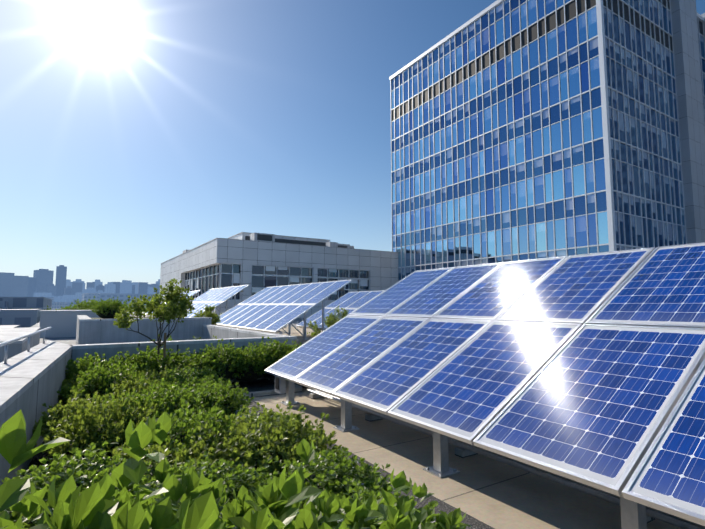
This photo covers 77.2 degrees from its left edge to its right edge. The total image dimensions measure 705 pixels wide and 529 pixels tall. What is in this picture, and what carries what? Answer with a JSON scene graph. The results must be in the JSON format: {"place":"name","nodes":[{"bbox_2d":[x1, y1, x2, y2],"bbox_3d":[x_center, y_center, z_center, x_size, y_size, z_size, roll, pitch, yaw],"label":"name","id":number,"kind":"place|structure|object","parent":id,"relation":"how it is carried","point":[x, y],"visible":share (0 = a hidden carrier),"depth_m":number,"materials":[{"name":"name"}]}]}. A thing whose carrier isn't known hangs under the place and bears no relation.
{"place":"outdoors","nodes":[
{"label":"outdoors","id":0,"kind":"place"},
{"bbox_2d":[0,297,51,327],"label":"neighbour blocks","id":1,"kind":"structure","parent":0,"point":[16,312],"depth_m":81.15,"materials":[{"name":"grey concrete"}]},
{"bbox_2d":[55,304,88,309],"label":"shrub","id":2,"kind":"object","parent":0,"point":[72,308],"visible":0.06,"depth_m":94.17,"materials":[{"name":"green plant"}]},
{"bbox_2d":[70,296,97,309],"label":"shrub","id":3,"kind":"object","parent":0,"point":[82,305],"visible":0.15,"depth_m":98.55,"materials":[{"name":"green plant"}]},
{"bbox_2d":[22,383,304,476],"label":"bed soil","id":4,"kind":"structure","parent":0,"point":[36,458],"depth_m":3.91,"materials":[{"name":"brown soil"}]},
{"bbox_2d":[14,505,43,528],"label":"shrub","id":5,"kind":"object","parent":4,"relation":"on","point":[37,514],"visible":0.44,"depth_m":1.08,"materials":[{"name":"green plant"}]},
{"bbox_2d":[32,390,115,446],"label":"shrub","id":6,"kind":"object","parent":4,"relation":"on","point":[46,418],"visible":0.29,"depth_m":4.00,"materials":[{"name":"green plant"}]},
{"bbox_2d":[0,441,159,527],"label":"shrub","id":7,"kind":"object","parent":4,"relation":"on","point":[86,469],"visible":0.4,"depth_m":2.09,"materials":[{"name":"green plant"}]},
{"bbox_2d":[58,371,106,402],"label":"shrub","id":8,"kind":"object","parent":4,"relation":"on","point":[70,382],"visible":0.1,"depth_m":5.60,"materials":[{"name":"green plant"}]},
{"bbox_2d":[65,352,118,383],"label":"shrub","id":9,"kind":"object","parent":4,"relation":"on","point":[82,365],"visible":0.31,"depth_m":6.20,"materials":[{"name":"green plant"}]},
{"bbox_2d":[35,383,160,464],"bbox_3d":[-1.950,1.289,3.464,0.837,0.695,0.866,-1,-5,7],"label":"shrub","id":10,"kind":"object","parent":4,"relation":"on","point":[83,430],"visible":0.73,"depth_m":3.29,"materials":[{"name":"green plant"}]},
{"bbox_2d":[57,355,155,402],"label":"shrub","id":11,"kind":"object","parent":4,"relation":"on","point":[100,380],"visible":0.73,"depth_m":5.13,"materials":[{"name":"green plant"}]},
{"bbox_2d":[0,410,220,528],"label":"leafy plant","id":12,"kind":"object","parent":4,"relation":"on","point":[88,503],"visible":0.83,"depth_m":0.65,"materials":[{"name":"green plant"}]},
{"bbox_2d":[65,388,174,438],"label":"shrub","id":13,"kind":"object","parent":4,"relation":"on","point":[142,399],"visible":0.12,"depth_m":3.91,"materials":[{"name":"green plant"}]},
{"bbox_2d":[102,351,151,371],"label":"shrub","id":14,"kind":"object","parent":4,"relation":"on","point":[126,361],"visible":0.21,"depth_m":6.58,"materials":[{"name":"green plant"}]},
{"bbox_2d":[104,372,159,400],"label":"shrub","id":15,"kind":"object","parent":4,"relation":"on","point":[139,387],"visible":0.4,"depth_m":4.90,"materials":[{"name":"green plant"}]},
{"bbox_2d":[34,483,232,528],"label":"shrub","id":16,"kind":"object","parent":4,"relation":"on","point":[223,501],"visible":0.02,"depth_m":1.54,"materials":[{"name":"green plant"}]},
{"bbox_2d":[70,436,223,485],"bbox_3d":[-1.216,1.294,2.654,1.014,0.559,0.981,0,-5,-4],"label":"shrub","id":17,"kind":"object","parent":4,"relation":"on","point":[145,458],"visible":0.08,"depth_m":2.71,"materials":[{"name":"green plant"}]},
{"bbox_2d":[113,278,194,364],"bbox_3d":[-3.085,1.096,6.860,1.182,1.772,1.011,0,-5,-3],"label":"tree sapling","id":18,"kind":"object","parent":4,"relation":"on","point":[175,306],"visible":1,"depth_m":6.78,"materials":[{"name":"green plant"}]},
{"bbox_2d":[124,345,187,373],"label":"shrub","id":19,"kind":"object","parent":4,"relation":"on","point":[155,363],"visible":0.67,"depth_m":6.68,"materials":[{"name":"green plant"}]},
{"bbox_2d":[136,366,175,387],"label":"shrub","id":20,"kind":"object","parent":4,"relation":"on","point":[158,376],"visible":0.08,"depth_m":5.95,"materials":[{"name":"green plant"}]},
{"bbox_2d":[0,412,323,528],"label":"leafy plant","id":21,"kind":"object","parent":4,"relation":"on","point":[141,436],"visible":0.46,"depth_m":0.94,"materials":[{"name":"green plant"}]},
{"bbox_2d":[158,333,166,369],"bbox_3d":[-2.909,1.519,6.718,0.118,0.950,0.043,3,-6,-32],"label":"tree stake","id":22,"kind":"object","parent":4,"relation":"on","point":[164,349],"visible":0.55,"depth_m":6.75,"materials":[{"name":"brown wood"}]},
{"bbox_2d":[147,363,200,376],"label":"shrub","id":23,"kind":"object","parent":4,"relation":"on","point":[172,369],"visible":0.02,"depth_m":6.45,"materials":[{"name":"green plant"}]},
{"bbox_2d":[125,378,225,434],"bbox_3d":[-1.844,1.404,4.272,1.195,0.621,1.080,1,-5,-13],"label":"shrub","id":24,"kind":"object","parent":4,"relation":"on","point":[174,399],"visible":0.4,"depth_m":4.21,"materials":[{"name":"green plant"}]},
{"bbox_2d":[155,363,229,391],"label":"shrub","id":25,"kind":"object","parent":4,"relation":"on","point":[171,376],"visible":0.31,"depth_m":5.91,"materials":[{"name":"green plant"}]},
{"bbox_2d":[132,397,255,468],"bbox_3d":[-1.162,1.300,3.213,0.957,0.657,0.979,-2,-6,24],"label":"shrub","id":26,"kind":"object","parent":4,"relation":"on","point":[177,433],"visible":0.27,"depth_m":3.18,"materials":[{"name":"green plant"}]},
{"bbox_2d":[164,347,223,374],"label":"shrub","id":27,"kind":"object","parent":4,"relation":"on","point":[193,361],"visible":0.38,"depth_m":6.98,"materials":[{"name":"green plant"}]},
{"bbox_2d":[165,371,229,391],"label":"shrub","id":28,"kind":"object","parent":4,"relation":"on","point":[192,381],"visible":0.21,"depth_m":5.38,"materials":[{"name":"green plant"}]},
{"bbox_2d":[134,451,278,515],"bbox_3d":[-0.768,1.255,2.196,0.929,0.530,0.915,-1,-5,14],"label":"shrub","id":29,"kind":"object","parent":4,"relation":"on","point":[216,470],"visible":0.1,"depth_m":2.27,"materials":[{"name":"green plant"}]},
{"bbox_2d":[186,375,254,418],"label":"shrub","id":30,"kind":"object","parent":4,"relation":"on","point":[226,396],"visible":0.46,"depth_m":4.66,"materials":[{"name":"green plant"}]},
{"bbox_2d":[195,338,250,381],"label":"shrub","id":31,"kind":"object","parent":4,"relation":"on","point":[221,361],"visible":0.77,"depth_m":7.23,"materials":[{"name":"green plant"}]},
{"bbox_2d":[171,415,298,495],"bbox_3d":[-0.811,1.329,2.978,0.966,0.545,1.001,2,-5,-19],"label":"shrub","id":32,"kind":"object","parent":4,"relation":"on","point":[215,451],"visible":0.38,"depth_m":2.88,"materials":[{"name":"green plant"}]},
{"bbox_2d":[209,401,320,441],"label":"shrub","id":33,"kind":"object","parent":4,"relation":"on","point":[239,419],"visible":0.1,"depth_m":3.73,"materials":[{"name":"green plant"}]},
{"bbox_2d":[213,403,341,480],"bbox_3d":[-0.598,1.316,3.200,1.061,0.607,1.026,3,-6,-28],"label":"shrub","id":34,"kind":"object","parent":4,"relation":"on","point":[293,431],"visible":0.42,"depth_m":3.13,"materials":[{"name":"green plant"}]},
{"bbox_2d":[277,340,301,356],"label":"shrub","id":35,"kind":"object","parent":4,"relation":"on","point":[289,347],"visible":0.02,"depth_m":8.05,"materials":[{"name":"green plant"}]},
{"bbox_2d":[204,439,420,528],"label":"leafy plant","id":36,"kind":"object","parent":4,"relation":"on","point":[363,514],"visible":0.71,"depth_m":1.21,"materials":[{"name":"green plant"}]},
{"bbox_2d":[262,446,393,508],"bbox_3d":[-0.142,1.299,2.443,0.849,0.495,0.862,-4,-7,40],"label":"shrub","id":37,"kind":"object","parent":4,"relation":"on","point":[337,474],"visible":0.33,"depth_m":2.44,"materials":[{"name":"green plant"}]},
{"bbox_2d":[294,476,465,528],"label":"shrub","id":38,"kind":"object","parent":4,"relation":"on","point":[359,490],"visible":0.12,"depth_m":1.94,"materials":[{"name":"green plant"}]},
{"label":"big shrub","id":39,"kind":"object","parent":4,"relation":"on","visible":0},
{"bbox_2d":[322,478,470,528],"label":"bush","id":40,"kind":"object","parent":39,"relation":"on","point":[424,516],"visible":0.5,"depth_m":1.41,"materials":[{"name":"green plant"}]},
{"bbox_2d":[32,312,306,344],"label":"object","id":41,"kind":"structure","parent":0,"point":[72,340],"depth_m":18.37,"materials":[{"name":"grey concrete"}]},
{"bbox_2d":[39,310,99,337],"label":"wall","id":42,"kind":"structure","parent":41,"relation":"on","point":[62,323],"depth_m":19.15,"materials":[{"name":"grey concrete"}]},
{"bbox_2d":[0,315,296,485],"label":"parapet walls","id":43,"kind":"structure","parent":41,"relation":"on","point":[31,381],"depth_m":7.13,"materials":[{"name":"concrete"}]},
{"bbox_2d":[0,327,51,363],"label":"hand rail","id":44,"kind":"object","parent":43,"relation":"on","point":[6,343],"visible":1,"depth_m":5.45,"materials":[{"name":"metal"}]},
{"bbox_2d":[78,511,388,528],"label":"leaf","id":45,"kind":"object","parent":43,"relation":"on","point":[105,520],"visible":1,"depth_m":0.64,"materials":[{"name":"green plant"}]},
{"bbox_2d":[160,232,397,317],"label":"building","id":46,"kind":"structure","parent":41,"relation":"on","point":[256,262],"depth_m":46.74,"materials":[{"name":"grey concrete"}]},
{"bbox_2d":[234,378,434,522],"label":"bed kerb","id":47,"kind":"structure","parent":41,"relation":"on","point":[298,388],"depth_m":6.82,"materials":[{"name":"concrete"}]},
{"bbox_2d":[247,336,295,377],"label":"shrub","id":48,"kind":"object","parent":47,"relation":"on","point":[276,351],"visible":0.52,"depth_m":7.78,"materials":[{"name":"green plant"}]},
{"bbox_2d":[135,316,681,528],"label":"paving slabs","id":49,"kind":"structure","parent":41,"relation":"on","point":[495,494],"depth_m":3.54,"materials":[{"name":"beige concrete"}]},
{"bbox_2d":[145,290,200,316],"bbox_3d":[-15.024,3.458,36.465,2.824,2.510,8.200,3,-6,-32],"label":"solar array","id":50,"kind":"object","parent":49,"relation":"on","point":[192,293],"visible":0.12,"depth_m":34.89,"materials":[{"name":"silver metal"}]},
{"bbox_2d":[194,305,221,324],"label":"shrub","id":51,"kind":"object","parent":49,"relation":"on","point":[208,312],"visible":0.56,"depth_m":16.48,"materials":[{"name":"green plant"}]},
{"bbox_2d":[185,285,248,317],"bbox_3d":[-9.135,2.619,27.213,2.824,2.510,8.200,3,-6,-32],"label":"solar array","id":52,"kind":"object","parent":49,"relation":"on","point":[217,297],"visible":0.5,"depth_m":26.35,"materials":[{"name":"blue glass"}]},
{"bbox_2d":[216,280,352,339],"bbox_3d":[-3.409,1.912,18.201,2.918,2.291,8.200,3,-6,-32],"label":"solar array","id":53,"kind":"object","parent":49,"relation":"on","point":[275,309],"visible":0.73,"depth_m":17.08,"materials":[{"name":"blue glass"}]},
{"bbox_2d":[307,306,348,336],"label":"shrub","id":54,"kind":"object","parent":49,"relation":"on","point":[331,320],"visible":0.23,"depth_m":10.37,"materials":[{"name":"green plant"}]},
{"bbox_2d":[295,290,384,334],"bbox_3d":[2.405,1.795,15.540,2.990,2.043,14.320,3,-6,-32],"label":"solar array","id":55,"kind":"object","parent":49,"relation":"on","point":[351,302],"visible":0.15,"depth_m":20.38,"materials":[{"name":"blue glass"}]},
{"bbox_2d":[222,380,494,528],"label":"planter edge","id":56,"kind":"object","parent":49,"relation":"on","point":[265,385],"visible":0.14,"depth_m":3.37,"materials":[{"name":"grey concrete"}]},
{"bbox_2d":[224,343,275,380],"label":"shrub","id":57,"kind":"object","parent":56,"relation":"on","point":[254,368],"visible":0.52,"depth_m":7.43,"materials":[{"name":"green plant"}]},
{"bbox_2d":[264,242,704,528],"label":"solar array","id":58,"kind":"object","parent":49,"relation":"on","point":[587,369],"visible":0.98,"depth_m":3.84,"materials":[{"name":"blue glass"}]},
{"bbox_2d":[275,376,704,528],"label":"support frame","id":59,"kind":"object","parent":49,"relation":"on","point":[463,450],"visible":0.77,"depth_m":3.71,"materials":[{"name":"metal"}]},
{"bbox_2d":[389,0,704,281],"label":"glass tower","id":60,"kind":"structure","parent":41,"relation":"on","point":[527,129],"depth_m":38.89,"materials":[{"name":"blue glass"}]},
{"bbox_2d":[0,0,704,288],"label":"sky","id":61,"kind":"structure","parent":0,"point":[135,135],"materials":[{"name":"blue"}]},
{"label":"sedum bed","id":62,"kind":"object","parent":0,"visible":0},
{"bbox_2d":[89,297,132,318],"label":"sedum shrub","id":63,"kind":"object","parent":62,"relation":"on","point":[106,309],"visible":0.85,"depth_m":13.28,"materials":[{"name":"green plant"}]},
{"label":"ground","id":64,"kind":"structure","parent":0,"visible":0},
{"bbox_2d":[0,265,159,296],"bbox_3d":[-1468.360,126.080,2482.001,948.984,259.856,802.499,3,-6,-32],"label":"city skyline","id":65,"kind":"structure","parent":64,"relation":"on","point":[40,281],"depth_m":2404.92},
{"bbox_2d":[29,277,159,301],"bbox_3d":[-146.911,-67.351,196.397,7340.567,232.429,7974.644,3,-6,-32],"label":"skyline","id":66,"kind":"structure","parent":64,"relation":"on","point":[125,287],"depth_m":2197.69},
{"bbox_2d":[45,293,157,309],"bbox_3d":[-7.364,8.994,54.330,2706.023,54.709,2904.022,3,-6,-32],"label":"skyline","id":67,"kind":"structure","parent":64,"relation":"on","point":[90,296],"depth_m":445.71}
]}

